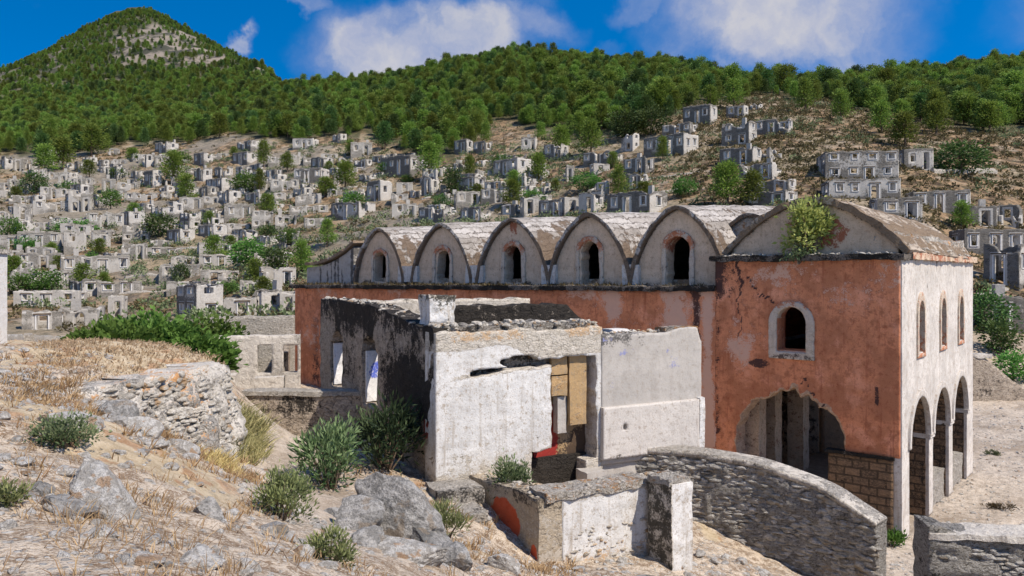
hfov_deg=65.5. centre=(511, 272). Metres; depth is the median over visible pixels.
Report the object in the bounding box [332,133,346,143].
ruined house
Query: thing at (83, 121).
pine tree
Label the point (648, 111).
leafy tree
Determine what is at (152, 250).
ruined house
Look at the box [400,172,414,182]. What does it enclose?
leafy tree
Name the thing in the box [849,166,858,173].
window frame
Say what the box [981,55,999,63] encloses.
pine tree
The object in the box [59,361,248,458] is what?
retaining wall
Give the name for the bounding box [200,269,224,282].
ruined house
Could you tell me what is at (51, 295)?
ruined house
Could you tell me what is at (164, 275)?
ruined house
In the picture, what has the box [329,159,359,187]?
pine tree
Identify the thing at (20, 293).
window frame
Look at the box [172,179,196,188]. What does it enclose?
ruined house
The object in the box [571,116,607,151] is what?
pine tree
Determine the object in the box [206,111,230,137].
pine tree
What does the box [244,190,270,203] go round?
ruined house
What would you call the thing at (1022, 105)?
pine tree
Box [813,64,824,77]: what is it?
pine tree
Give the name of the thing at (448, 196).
ruined house
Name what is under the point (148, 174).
ruined house
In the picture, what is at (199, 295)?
ruined house
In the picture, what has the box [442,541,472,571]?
boulder
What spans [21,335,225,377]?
terrace grass
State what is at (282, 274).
ruined house
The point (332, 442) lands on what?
oleander bush
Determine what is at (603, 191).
ruined house
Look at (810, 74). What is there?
pine tree
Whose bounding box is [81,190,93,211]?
ruined house
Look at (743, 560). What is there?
fallen stone
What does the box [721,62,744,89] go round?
pine tree
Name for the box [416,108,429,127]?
pine tree
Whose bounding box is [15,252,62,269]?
ruined house
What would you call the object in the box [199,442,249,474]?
tall grass
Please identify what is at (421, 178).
ruined house
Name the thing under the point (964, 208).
pine tree
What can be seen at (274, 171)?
ruined house
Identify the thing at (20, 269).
ruined house
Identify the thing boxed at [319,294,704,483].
ruined house
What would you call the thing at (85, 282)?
window frame
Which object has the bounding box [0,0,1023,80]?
sky
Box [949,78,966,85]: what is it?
pine tree
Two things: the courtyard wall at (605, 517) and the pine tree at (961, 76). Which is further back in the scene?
the pine tree at (961, 76)
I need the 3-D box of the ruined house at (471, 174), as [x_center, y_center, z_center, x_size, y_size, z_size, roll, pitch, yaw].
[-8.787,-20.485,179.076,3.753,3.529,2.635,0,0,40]
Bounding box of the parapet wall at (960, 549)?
[912,515,1023,575]
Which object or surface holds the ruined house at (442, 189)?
on the ground at (508, 541)
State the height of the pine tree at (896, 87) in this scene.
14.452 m
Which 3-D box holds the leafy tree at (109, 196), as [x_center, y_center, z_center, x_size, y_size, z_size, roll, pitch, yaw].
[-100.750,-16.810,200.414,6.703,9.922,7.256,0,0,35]
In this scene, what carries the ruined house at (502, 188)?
on the ground at (508, 541)
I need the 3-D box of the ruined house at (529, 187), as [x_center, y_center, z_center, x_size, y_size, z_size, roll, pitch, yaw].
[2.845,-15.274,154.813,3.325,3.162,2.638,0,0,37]
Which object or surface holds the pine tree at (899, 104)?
on the ground at (508, 541)
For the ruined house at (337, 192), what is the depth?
191.55 m
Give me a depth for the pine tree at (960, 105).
186.14 m
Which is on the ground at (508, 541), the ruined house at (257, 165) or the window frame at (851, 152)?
the ruined house at (257, 165)
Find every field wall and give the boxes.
[7,333,31,339]
[23,334,63,341]
[119,290,165,293]
[124,273,158,277]
[156,247,196,250]
[649,172,692,178]
[931,168,997,173]
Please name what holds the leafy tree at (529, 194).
on the ground at (508, 541)
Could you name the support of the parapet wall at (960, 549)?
on the ground at (508, 541)
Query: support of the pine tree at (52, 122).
on the ground at (508, 541)
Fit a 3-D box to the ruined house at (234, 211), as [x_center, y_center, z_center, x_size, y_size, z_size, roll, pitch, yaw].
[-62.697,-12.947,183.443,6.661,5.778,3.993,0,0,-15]
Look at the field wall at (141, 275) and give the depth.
125.82 m
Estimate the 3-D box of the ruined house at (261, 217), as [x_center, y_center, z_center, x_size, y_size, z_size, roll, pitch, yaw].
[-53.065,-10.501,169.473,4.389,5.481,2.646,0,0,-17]
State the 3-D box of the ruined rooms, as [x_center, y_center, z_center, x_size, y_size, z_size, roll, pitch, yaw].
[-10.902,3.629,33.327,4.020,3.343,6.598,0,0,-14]
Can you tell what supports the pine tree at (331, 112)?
on the ground at (508, 541)
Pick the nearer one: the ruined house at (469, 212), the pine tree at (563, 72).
the ruined house at (469, 212)
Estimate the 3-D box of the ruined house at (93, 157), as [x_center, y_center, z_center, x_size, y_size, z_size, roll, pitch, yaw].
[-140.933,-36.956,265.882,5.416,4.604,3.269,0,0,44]
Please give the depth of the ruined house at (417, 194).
174.31 m
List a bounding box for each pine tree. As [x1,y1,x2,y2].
[7,185,24,197]
[7,254,27,274]
[29,131,53,154]
[29,142,64,171]
[42,117,59,134]
[46,241,58,251]
[48,135,76,169]
[49,255,60,270]
[61,121,85,148]
[67,261,98,287]
[71,117,88,126]
[75,122,112,155]
[77,159,98,177]
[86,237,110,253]
[89,271,114,288]
[124,147,139,159]
[124,202,142,211]
[132,112,153,134]
[159,149,193,180]
[174,172,199,196]
[178,105,194,117]
[187,111,206,137]
[200,233,229,255]
[202,210,216,223]
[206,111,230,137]
[223,235,237,247]
[229,146,237,155]
[240,257,267,281]
[249,275,273,292]
[252,139,272,167]
[252,167,267,189]
[252,193,279,210]
[253,98,266,109]
[263,108,286,133]
[274,112,293,136]
[279,152,301,171]
[283,237,316,276]
[292,102,310,112]
[292,115,312,137]
[310,93,323,110]
[313,176,339,197]
[317,216,340,246]
[323,160,334,170]
[325,105,339,125]
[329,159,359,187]
[335,92,352,107]
[340,96,356,111]
[341,138,354,152]
[362,91,378,110]
[367,83,383,96]
[370,120,396,148]
[372,88,389,101]
[377,93,394,106]
[385,113,401,137]
[392,108,404,134]
[397,119,418,147]
[404,127,423,152]
[405,94,423,111]
[406,89,426,105]
[412,138,447,173]
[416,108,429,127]
[419,134,436,155]
[421,111,441,130]
[430,133,445,154]
[437,102,460,122]
[437,117,455,142]
[439,113,459,131]
[452,114,470,138]
[457,110,468,128]
[460,154,479,173]
[463,112,488,135]
[468,97,488,119]
[469,182,482,199]
[500,60,518,77]
[500,76,518,90]
[502,169,521,185]
[512,93,526,116]
[522,92,536,104]
[526,151,552,180]
[531,103,549,124]
[536,90,550,107]
[539,56,559,74]
[542,93,556,112]
[546,123,573,148]
[549,86,568,112]
[549,178,561,189]
[552,73,572,89]
[553,70,568,89]
[555,82,572,93]
[562,73,579,89]
[565,92,576,111]
[566,78,595,98]
[566,110,590,137]
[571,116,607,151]
[580,93,594,109]
[580,104,597,120]
[582,103,599,125]
[587,91,599,103]
[590,100,613,130]
[591,84,606,95]
[597,89,609,99]
[598,69,622,86]
[603,104,622,123]
[604,80,616,93]
[607,151,621,167]
[609,98,620,111]
[613,79,622,89]
[614,66,626,81]
[620,78,631,93]
[622,67,647,88]
[627,94,647,125]
[633,116,650,137]
[633,179,650,193]
[639,94,657,115]
[644,75,686,114]
[645,84,675,112]
[654,62,671,77]
[654,135,669,158]
[669,88,686,112]
[671,75,682,89]
[675,66,697,75]
[677,75,690,83]
[678,83,694,105]
[680,81,700,105]
[681,71,691,79]
[684,74,701,93]
[688,60,705,71]
[695,55,707,63]
[697,84,722,104]
[699,72,717,96]
[704,60,712,68]
[720,77,747,105]
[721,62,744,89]
[750,62,769,71]
[756,68,777,94]
[771,63,794,90]
[771,65,779,83]
[787,63,800,74]
[792,74,820,108]
[805,73,822,88]
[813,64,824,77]
[817,65,839,87]
[827,87,859,120]
[837,80,863,108]
[839,73,853,87]
[844,76,865,108]
[849,64,865,73]
[857,73,870,82]
[862,83,888,109]
[865,63,878,70]
[866,98,896,131]
[868,64,883,79]
[868,79,884,87]
[870,80,889,102]
[874,65,899,85]
[882,58,900,66]
[882,109,924,146]
[887,82,906,106]
[887,98,913,122]
[889,65,902,75]
[890,76,906,88]
[897,86,911,107]
[900,66,919,77]
[900,84,920,99]
[903,97,917,118]
[904,72,916,82]
[904,92,918,111]
[906,59,922,67]
[908,80,924,85]
[908,92,927,120]
[909,70,920,79]
[914,75,928,82]
[915,97,962,134]
[919,95,950,117]
[921,90,953,117]
[922,87,950,117]
[936,83,952,100]
[939,77,951,84]
[944,61,957,69]
[947,83,969,104]
[948,89,973,121]
[948,91,978,125]
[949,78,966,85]
[949,199,982,227]
[950,68,970,77]
[951,71,968,80]
[951,73,968,86]
[951,79,962,85]
[952,97,971,124]
[955,87,975,114]
[961,82,982,93]
[964,85,978,95]
[965,90,1005,122]
[966,68,974,76]
[966,97,976,124]
[967,104,989,129]
[968,74,988,93]
[968,99,1011,130]
[970,98,985,130]
[973,64,994,77]
[973,81,982,91]
[978,58,995,69]
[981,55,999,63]
[982,75,992,93]
[984,101,1015,130]
[986,83,1009,94]
[987,51,1002,63]
[991,91,1005,110]
[995,68,1009,75]
[997,68,1023,87]
[997,90,1020,123]
[1000,57,1023,69]
[1005,83,1023,106]
[1006,92,1023,124]
[1016,92,1023,121]
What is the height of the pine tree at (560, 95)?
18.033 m
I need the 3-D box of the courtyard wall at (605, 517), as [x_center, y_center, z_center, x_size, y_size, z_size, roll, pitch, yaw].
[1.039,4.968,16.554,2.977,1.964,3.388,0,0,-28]
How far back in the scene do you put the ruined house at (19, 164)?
255.25 m
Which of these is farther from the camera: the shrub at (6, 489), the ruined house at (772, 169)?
the ruined house at (772, 169)
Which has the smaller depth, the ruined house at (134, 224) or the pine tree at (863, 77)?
the ruined house at (134, 224)
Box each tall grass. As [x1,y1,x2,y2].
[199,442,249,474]
[232,394,281,465]
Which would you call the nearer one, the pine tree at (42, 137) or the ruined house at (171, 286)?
the ruined house at (171, 286)
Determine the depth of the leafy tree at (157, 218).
165.51 m
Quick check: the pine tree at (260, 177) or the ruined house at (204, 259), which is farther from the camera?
the pine tree at (260, 177)
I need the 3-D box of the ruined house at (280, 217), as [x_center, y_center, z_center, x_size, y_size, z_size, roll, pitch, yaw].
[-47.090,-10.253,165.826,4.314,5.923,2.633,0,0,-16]
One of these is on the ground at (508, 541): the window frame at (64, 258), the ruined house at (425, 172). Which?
the ruined house at (425, 172)
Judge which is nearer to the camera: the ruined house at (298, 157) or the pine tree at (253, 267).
the pine tree at (253, 267)
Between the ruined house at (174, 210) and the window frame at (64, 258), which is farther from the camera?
the ruined house at (174, 210)
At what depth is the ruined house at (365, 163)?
219.19 m
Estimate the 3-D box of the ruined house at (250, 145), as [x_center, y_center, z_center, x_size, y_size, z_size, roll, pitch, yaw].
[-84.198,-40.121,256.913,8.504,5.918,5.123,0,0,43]
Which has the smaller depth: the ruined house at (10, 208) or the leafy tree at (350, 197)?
the leafy tree at (350, 197)
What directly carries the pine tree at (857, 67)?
on the ground at (508, 541)
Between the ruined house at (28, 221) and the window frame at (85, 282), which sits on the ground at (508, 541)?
the ruined house at (28, 221)
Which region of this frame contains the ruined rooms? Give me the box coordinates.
[210,315,300,388]
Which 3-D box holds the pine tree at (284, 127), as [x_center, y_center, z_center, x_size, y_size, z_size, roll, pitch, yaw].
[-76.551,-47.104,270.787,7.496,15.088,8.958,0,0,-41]
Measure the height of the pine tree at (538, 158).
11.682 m
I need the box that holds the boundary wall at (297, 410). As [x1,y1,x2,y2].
[241,388,361,437]
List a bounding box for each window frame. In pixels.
[20,293,31,300]
[64,258,73,267]
[85,282,95,290]
[101,283,113,290]
[186,285,192,294]
[610,196,616,206]
[639,194,646,204]
[768,301,814,360]
[835,182,844,191]
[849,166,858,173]
[850,182,859,191]
[851,152,858,159]
[867,152,877,159]
[884,200,897,210]
[888,181,897,190]
[968,233,979,246]
[1010,233,1022,246]
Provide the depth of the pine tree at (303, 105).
294.04 m
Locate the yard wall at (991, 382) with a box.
[973,353,1023,401]
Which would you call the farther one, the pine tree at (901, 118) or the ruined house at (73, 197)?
the ruined house at (73, 197)
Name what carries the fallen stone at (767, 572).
on the ground at (508, 541)
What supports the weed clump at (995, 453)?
on the yard gravel at (972, 512)
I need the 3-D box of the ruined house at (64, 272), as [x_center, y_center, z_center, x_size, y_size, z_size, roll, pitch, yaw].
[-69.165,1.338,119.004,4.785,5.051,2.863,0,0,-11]
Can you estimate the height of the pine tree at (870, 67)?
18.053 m
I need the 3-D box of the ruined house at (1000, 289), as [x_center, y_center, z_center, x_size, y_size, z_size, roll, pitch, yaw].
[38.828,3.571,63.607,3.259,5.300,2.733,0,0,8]
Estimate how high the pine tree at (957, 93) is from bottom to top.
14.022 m
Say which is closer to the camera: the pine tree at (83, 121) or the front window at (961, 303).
the front window at (961, 303)
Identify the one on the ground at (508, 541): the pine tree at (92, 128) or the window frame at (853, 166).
the pine tree at (92, 128)
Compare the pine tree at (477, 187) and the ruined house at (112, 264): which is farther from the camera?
the pine tree at (477, 187)
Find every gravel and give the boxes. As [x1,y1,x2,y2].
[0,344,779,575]
[886,405,1023,574]
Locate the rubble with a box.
[59,396,200,455]
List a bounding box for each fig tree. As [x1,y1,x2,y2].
[57,314,175,343]
[104,304,221,345]
[146,326,248,379]
[179,309,249,335]
[200,317,248,334]
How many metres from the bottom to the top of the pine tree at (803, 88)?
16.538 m
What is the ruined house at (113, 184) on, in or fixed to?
on the ground at (508, 541)
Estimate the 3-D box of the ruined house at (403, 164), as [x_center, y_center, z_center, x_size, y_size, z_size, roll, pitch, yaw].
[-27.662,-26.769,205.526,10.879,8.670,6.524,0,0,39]
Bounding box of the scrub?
[0,89,1023,333]
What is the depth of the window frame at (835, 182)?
108.42 m
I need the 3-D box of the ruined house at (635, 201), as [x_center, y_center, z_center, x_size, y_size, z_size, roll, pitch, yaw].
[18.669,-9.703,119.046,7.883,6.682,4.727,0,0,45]
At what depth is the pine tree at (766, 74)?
265.61 m
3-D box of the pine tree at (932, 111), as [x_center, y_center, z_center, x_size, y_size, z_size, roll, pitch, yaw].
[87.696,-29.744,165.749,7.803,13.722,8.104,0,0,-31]
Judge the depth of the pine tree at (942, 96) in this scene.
187.09 m
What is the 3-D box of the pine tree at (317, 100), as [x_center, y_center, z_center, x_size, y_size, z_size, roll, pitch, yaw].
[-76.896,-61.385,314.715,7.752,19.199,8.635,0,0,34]
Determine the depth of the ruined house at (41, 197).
208.59 m
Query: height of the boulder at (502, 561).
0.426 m
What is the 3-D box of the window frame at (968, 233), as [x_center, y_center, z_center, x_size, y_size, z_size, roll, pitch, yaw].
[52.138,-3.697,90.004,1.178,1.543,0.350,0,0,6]
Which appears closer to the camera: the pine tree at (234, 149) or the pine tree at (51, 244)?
the pine tree at (51, 244)
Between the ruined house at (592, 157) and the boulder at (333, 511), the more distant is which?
the ruined house at (592, 157)
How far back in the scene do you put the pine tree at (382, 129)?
237.44 m
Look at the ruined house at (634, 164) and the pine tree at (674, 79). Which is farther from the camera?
the pine tree at (674, 79)
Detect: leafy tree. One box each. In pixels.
[0,214,28,234]
[7,236,40,249]
[7,271,33,290]
[9,170,51,193]
[15,266,70,290]
[48,217,101,231]
[51,179,80,188]
[84,250,97,256]
[93,186,126,208]
[107,167,130,177]
[137,211,182,237]
[166,262,193,280]
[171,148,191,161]
[217,280,239,294]
[226,168,266,191]
[226,234,273,266]
[256,223,278,235]
[257,245,292,269]
[269,227,303,244]
[335,189,371,209]
[376,162,392,171]
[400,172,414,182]
[429,193,453,206]
[437,165,464,192]
[491,152,512,165]
[518,187,547,202]
[568,170,604,188]
[603,107,640,137]
[630,101,677,134]
[670,175,700,195]
[924,138,997,173]
[973,286,1022,331]
[973,317,1023,354]
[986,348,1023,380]
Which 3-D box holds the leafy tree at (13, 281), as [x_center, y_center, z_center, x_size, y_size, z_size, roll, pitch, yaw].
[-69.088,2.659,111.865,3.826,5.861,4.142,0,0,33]
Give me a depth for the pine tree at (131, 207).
187.17 m
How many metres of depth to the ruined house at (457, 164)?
195.03 m
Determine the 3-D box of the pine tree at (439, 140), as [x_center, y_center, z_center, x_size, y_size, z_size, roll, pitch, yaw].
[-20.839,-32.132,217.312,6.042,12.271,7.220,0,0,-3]
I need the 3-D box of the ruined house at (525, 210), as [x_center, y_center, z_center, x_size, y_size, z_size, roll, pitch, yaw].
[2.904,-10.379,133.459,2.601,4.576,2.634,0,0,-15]
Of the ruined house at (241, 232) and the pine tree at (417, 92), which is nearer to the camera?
the ruined house at (241, 232)
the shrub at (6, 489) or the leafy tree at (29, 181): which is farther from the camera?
the leafy tree at (29, 181)
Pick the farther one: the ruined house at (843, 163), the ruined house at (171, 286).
the ruined house at (843, 163)
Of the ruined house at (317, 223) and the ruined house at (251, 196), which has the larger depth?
the ruined house at (251, 196)
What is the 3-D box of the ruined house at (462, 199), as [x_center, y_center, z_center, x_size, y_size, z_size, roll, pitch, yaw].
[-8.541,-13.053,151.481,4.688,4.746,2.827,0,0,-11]
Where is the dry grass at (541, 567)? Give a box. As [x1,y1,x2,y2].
[0,340,580,575]
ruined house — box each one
[0,182,13,189]
[0,188,12,197]
[0,211,13,220]
[0,234,16,248]
[1,156,12,169]
[7,245,23,256]
[8,176,20,188]
[8,206,24,212]
[9,195,30,203]
[10,261,33,286]
[13,158,26,171]
[13,203,32,219]
[13,290,86,306]
[15,216,33,230]
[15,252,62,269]
[17,181,38,193]
[17,228,63,249]
[22,166,38,173]
[22,309,63,329]
[25,242,57,259]
[27,163,39,170]
[28,192,45,203]
[30,265,68,287]
[31,222,48,230]
[32,168,46,179]
[33,200,76,214]
[40,186,67,199]
[41,172,57,178]
[49,216,85,229]
[58,168,68,186]
[59,298,104,326]
[60,220,93,236]
[60,249,129,278]
[61,163,73,169]
[63,171,78,179]
[63,226,110,255]
[65,193,84,200]
[68,175,95,186]
[68,189,80,211]
[69,278,100,297]
[70,184,93,194]
[74,158,91,172]
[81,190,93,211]
[82,155,97,161]
[83,229,114,236]
[86,212,123,228]
[93,194,112,207]
[96,159,110,166]
[96,164,109,172]
[97,280,143,297]
[102,175,116,191]
[103,252,120,255]
[106,166,128,180]
[108,148,119,154]
[108,295,127,317]
[110,163,123,167]
[111,159,129,163]
[117,179,139,192]
[121,208,145,225]
[121,242,147,261]
[122,225,151,243]
[124,192,160,202]
[127,151,137,161]
[128,222,147,237]
[130,179,143,185]
[131,170,143,179]
[137,200,154,211]
[138,153,158,162]
[142,154,154,167]
[144,170,161,187]
[148,247,182,258]
[150,240,172,246]
[151,206,178,221]
[155,139,178,152]
[155,156,165,167]
[159,185,174,192]
[159,264,202,284]
[161,191,177,199]
[162,220,179,229]
[165,176,174,185]
[166,281,188,296]
[167,225,194,243]
[170,201,183,217]
[171,255,195,263]
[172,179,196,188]
[175,187,198,196]
[176,283,222,314]
[179,197,203,210]
[180,213,200,229]
[189,168,196,174]
[189,280,220,283]
[194,152,212,166]
[194,165,211,181]
[196,185,218,197]
[197,242,231,254]
[198,209,215,219]
[198,224,227,237]
[199,254,232,268]
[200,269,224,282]
[202,213,223,227]
[203,196,218,205]
[206,178,234,190]
[210,234,238,242]
[211,153,229,159]
[214,166,232,177]
[217,189,241,203]
[218,270,248,283]
[223,297,257,315]
[224,203,254,223]
[225,223,249,232]
[229,187,249,195]
[232,151,257,164]
[232,229,257,242]
[236,165,252,177]
[237,140,264,151]
[240,280,258,296]
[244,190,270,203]
[251,280,281,315]
[252,210,272,230]
[253,162,266,168]
[254,180,270,191]
[254,253,287,267]
[255,235,278,244]
[259,266,295,288]
[266,169,281,176]
[268,156,285,167]
[268,174,286,180]
[270,178,298,192]
[273,192,292,201]
[273,201,284,211]
[275,209,296,232]
[279,231,299,248]
[280,290,294,311]
[289,152,304,166]
[289,205,327,218]
[293,138,318,149]
[293,187,312,196]
[294,167,329,183]
[295,190,321,206]
[300,183,317,189]
[303,156,322,165]
[304,218,327,230]
[311,156,333,167]
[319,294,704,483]
[321,154,337,157]
[327,186,341,197]
[328,167,338,174]
[331,199,345,217]
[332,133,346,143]
[334,201,375,219]
[338,157,352,163]
[343,190,364,197]
[350,140,371,158]
[354,159,371,167]
[354,167,365,172]
[358,174,376,181]
[365,180,392,201]
[372,155,386,162]
[382,153,427,177]
[391,193,407,203]
[392,203,416,218]
[396,182,412,193]
[406,200,422,210]
[409,190,421,197]
[419,205,458,221]
[420,173,441,185]
[421,170,438,195]
[422,168,442,176]
[427,204,450,212]
[440,184,453,192]
[443,189,455,201]
[453,163,469,171]
[454,139,472,154]
[454,191,479,209]
[455,176,485,190]
[460,206,490,221]
[463,173,482,176]
[473,140,492,154]
[474,160,488,166]
[475,169,491,176]
[481,188,507,204]
[484,181,506,188]
[493,157,530,176]
[500,185,525,197]
[501,200,519,214]
[509,173,531,188]
[520,196,538,216]
[521,134,536,150]
[521,185,535,194]
[527,169,549,180]
[529,194,551,204]
[530,179,542,188]
[533,183,550,194]
[539,199,571,216]
[544,143,568,159]
[559,197,578,215]
[563,165,573,181]
[579,192,603,213]
[583,150,622,166]
[587,181,608,201]
[590,163,609,174]
[607,185,667,212]
[621,133,638,152]
[623,153,653,175]
[626,173,648,189]
[644,132,697,157]
[662,121,697,135]
[683,104,716,123]
[720,143,761,164]
[721,117,756,145]
[726,105,747,117]
[739,158,781,179]
[743,190,797,205]
[748,104,762,109]
[751,178,795,191]
[755,118,792,134]
[762,147,781,159]
[816,149,898,179]
[821,178,900,199]
[869,196,922,221]
[899,148,933,170]
[904,189,970,216]
[949,228,1023,260]
[969,199,996,227]
[973,284,1023,332]
[983,243,1023,290]
[997,204,1022,228]
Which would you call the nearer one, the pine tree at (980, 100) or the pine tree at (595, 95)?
the pine tree at (980, 100)
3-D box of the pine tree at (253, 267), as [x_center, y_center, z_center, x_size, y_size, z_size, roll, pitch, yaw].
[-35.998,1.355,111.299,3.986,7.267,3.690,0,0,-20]
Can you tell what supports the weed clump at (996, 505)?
on the yard gravel at (972, 512)
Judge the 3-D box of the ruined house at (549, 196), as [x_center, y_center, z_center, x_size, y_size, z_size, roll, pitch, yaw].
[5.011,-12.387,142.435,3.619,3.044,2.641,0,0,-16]
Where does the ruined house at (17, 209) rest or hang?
on the ground at (508, 541)
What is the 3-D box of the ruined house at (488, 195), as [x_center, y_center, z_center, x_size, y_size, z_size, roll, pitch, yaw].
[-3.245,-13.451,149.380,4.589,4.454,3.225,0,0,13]
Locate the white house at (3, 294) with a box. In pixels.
[0,249,11,343]
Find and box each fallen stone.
[572,565,584,572]
[695,550,705,557]
[711,556,719,563]
[721,552,730,558]
[736,557,747,564]
[758,569,770,575]
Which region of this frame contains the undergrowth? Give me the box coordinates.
[0,94,1023,324]
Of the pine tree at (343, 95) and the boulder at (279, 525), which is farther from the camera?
the pine tree at (343, 95)
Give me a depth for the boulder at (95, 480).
6.38 m
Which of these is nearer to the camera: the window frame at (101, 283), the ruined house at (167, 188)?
the window frame at (101, 283)
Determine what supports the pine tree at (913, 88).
on the ground at (508, 541)
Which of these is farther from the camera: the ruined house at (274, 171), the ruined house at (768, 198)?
the ruined house at (274, 171)
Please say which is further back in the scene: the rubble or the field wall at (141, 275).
the field wall at (141, 275)
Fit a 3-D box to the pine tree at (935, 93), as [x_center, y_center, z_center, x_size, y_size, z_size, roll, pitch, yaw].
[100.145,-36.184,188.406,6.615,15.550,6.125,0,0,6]
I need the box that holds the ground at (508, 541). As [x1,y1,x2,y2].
[0,7,1023,575]
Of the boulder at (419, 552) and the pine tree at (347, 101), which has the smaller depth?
the boulder at (419, 552)
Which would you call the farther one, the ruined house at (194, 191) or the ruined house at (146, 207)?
the ruined house at (194, 191)
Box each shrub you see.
[0,475,37,507]
[23,409,112,449]
[246,460,322,522]
[297,519,360,567]
[430,495,473,538]
[486,448,536,498]
[772,194,841,254]
[778,243,817,263]
[887,525,909,547]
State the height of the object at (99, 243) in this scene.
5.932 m
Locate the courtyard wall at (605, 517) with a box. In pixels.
[470,471,653,562]
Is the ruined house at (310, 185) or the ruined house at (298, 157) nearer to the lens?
the ruined house at (310, 185)
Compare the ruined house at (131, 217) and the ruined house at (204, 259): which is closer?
the ruined house at (204, 259)
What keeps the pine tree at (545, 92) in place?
on the ground at (508, 541)
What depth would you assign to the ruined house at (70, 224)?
168.55 m
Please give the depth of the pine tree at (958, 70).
257.23 m
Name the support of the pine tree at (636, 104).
on the ground at (508, 541)
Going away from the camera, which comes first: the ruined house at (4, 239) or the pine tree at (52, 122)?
the ruined house at (4, 239)
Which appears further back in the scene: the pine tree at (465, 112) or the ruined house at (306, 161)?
the pine tree at (465, 112)
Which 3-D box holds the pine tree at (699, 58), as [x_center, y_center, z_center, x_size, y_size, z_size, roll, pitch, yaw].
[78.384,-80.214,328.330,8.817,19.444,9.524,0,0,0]
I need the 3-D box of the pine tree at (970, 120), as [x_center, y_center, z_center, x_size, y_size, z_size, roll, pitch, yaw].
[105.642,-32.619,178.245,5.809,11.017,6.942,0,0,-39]
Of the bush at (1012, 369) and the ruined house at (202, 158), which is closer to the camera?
the bush at (1012, 369)
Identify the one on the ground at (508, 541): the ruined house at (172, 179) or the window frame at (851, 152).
the ruined house at (172, 179)
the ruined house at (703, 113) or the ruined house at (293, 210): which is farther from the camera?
the ruined house at (703, 113)
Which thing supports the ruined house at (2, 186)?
on the ground at (508, 541)
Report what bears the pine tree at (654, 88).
on the ground at (508, 541)
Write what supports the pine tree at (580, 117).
on the ground at (508, 541)
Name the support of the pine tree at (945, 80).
on the ground at (508, 541)
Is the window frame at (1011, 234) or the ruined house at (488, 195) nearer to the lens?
the window frame at (1011, 234)
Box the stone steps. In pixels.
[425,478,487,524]
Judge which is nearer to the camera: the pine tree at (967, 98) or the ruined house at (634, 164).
the ruined house at (634, 164)
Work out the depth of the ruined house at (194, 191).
211.60 m
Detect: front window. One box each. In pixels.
[916,292,925,358]
[939,290,947,350]
[957,289,964,344]
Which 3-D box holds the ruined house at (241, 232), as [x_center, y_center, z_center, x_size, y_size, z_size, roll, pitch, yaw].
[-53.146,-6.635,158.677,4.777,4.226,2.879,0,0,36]
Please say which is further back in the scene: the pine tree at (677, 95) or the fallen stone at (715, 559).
the pine tree at (677, 95)
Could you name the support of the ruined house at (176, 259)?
on the ground at (508, 541)
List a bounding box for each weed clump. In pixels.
[980,501,1022,511]
[982,449,1001,455]
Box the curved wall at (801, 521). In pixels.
[634,445,886,575]
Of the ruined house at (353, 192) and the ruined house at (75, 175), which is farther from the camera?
the ruined house at (75, 175)
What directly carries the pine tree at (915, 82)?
on the ground at (508, 541)
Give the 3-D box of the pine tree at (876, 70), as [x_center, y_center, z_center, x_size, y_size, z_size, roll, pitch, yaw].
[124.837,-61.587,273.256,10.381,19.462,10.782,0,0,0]
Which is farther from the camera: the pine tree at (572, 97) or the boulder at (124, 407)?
the pine tree at (572, 97)
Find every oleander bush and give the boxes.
[280,411,368,491]
[344,387,426,476]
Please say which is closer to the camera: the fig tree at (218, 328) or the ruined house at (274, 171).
the fig tree at (218, 328)
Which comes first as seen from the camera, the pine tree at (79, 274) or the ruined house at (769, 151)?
the pine tree at (79, 274)
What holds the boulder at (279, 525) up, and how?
on the ground at (508, 541)
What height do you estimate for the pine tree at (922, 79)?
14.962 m
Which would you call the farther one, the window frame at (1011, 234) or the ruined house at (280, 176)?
the ruined house at (280, 176)
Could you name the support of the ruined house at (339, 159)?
on the ground at (508, 541)
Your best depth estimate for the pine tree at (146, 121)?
308.10 m
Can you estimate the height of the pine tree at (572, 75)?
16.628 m
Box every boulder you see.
[29,480,55,495]
[37,411,105,429]
[41,494,100,517]
[53,465,78,476]
[66,399,88,409]
[69,461,140,520]
[89,524,120,537]
[97,399,138,416]
[134,551,165,566]
[143,439,170,449]
[180,544,225,569]
[193,496,224,519]
[258,521,288,535]
[324,507,338,515]
[334,495,384,529]
[350,525,384,547]
[355,471,445,538]
[377,535,447,566]
[410,525,452,545]
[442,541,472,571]
[487,553,520,575]
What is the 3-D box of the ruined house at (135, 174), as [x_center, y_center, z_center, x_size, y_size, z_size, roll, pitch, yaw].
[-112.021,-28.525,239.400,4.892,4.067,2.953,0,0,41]
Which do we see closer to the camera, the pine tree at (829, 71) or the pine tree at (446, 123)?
the pine tree at (446, 123)
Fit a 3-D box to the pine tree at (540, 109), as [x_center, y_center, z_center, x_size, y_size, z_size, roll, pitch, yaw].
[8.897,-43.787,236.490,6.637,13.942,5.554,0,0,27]
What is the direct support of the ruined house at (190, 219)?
on the ground at (508, 541)
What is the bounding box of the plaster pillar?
[647,469,692,570]
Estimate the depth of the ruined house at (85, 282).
112.54 m
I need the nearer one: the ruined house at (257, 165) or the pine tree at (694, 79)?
the ruined house at (257, 165)
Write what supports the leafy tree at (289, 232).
on the ground at (508, 541)
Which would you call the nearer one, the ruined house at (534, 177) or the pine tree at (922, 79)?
the ruined house at (534, 177)
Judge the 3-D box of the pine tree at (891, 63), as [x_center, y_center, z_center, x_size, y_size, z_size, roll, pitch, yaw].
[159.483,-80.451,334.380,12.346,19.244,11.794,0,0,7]
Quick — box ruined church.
[289,197,977,539]

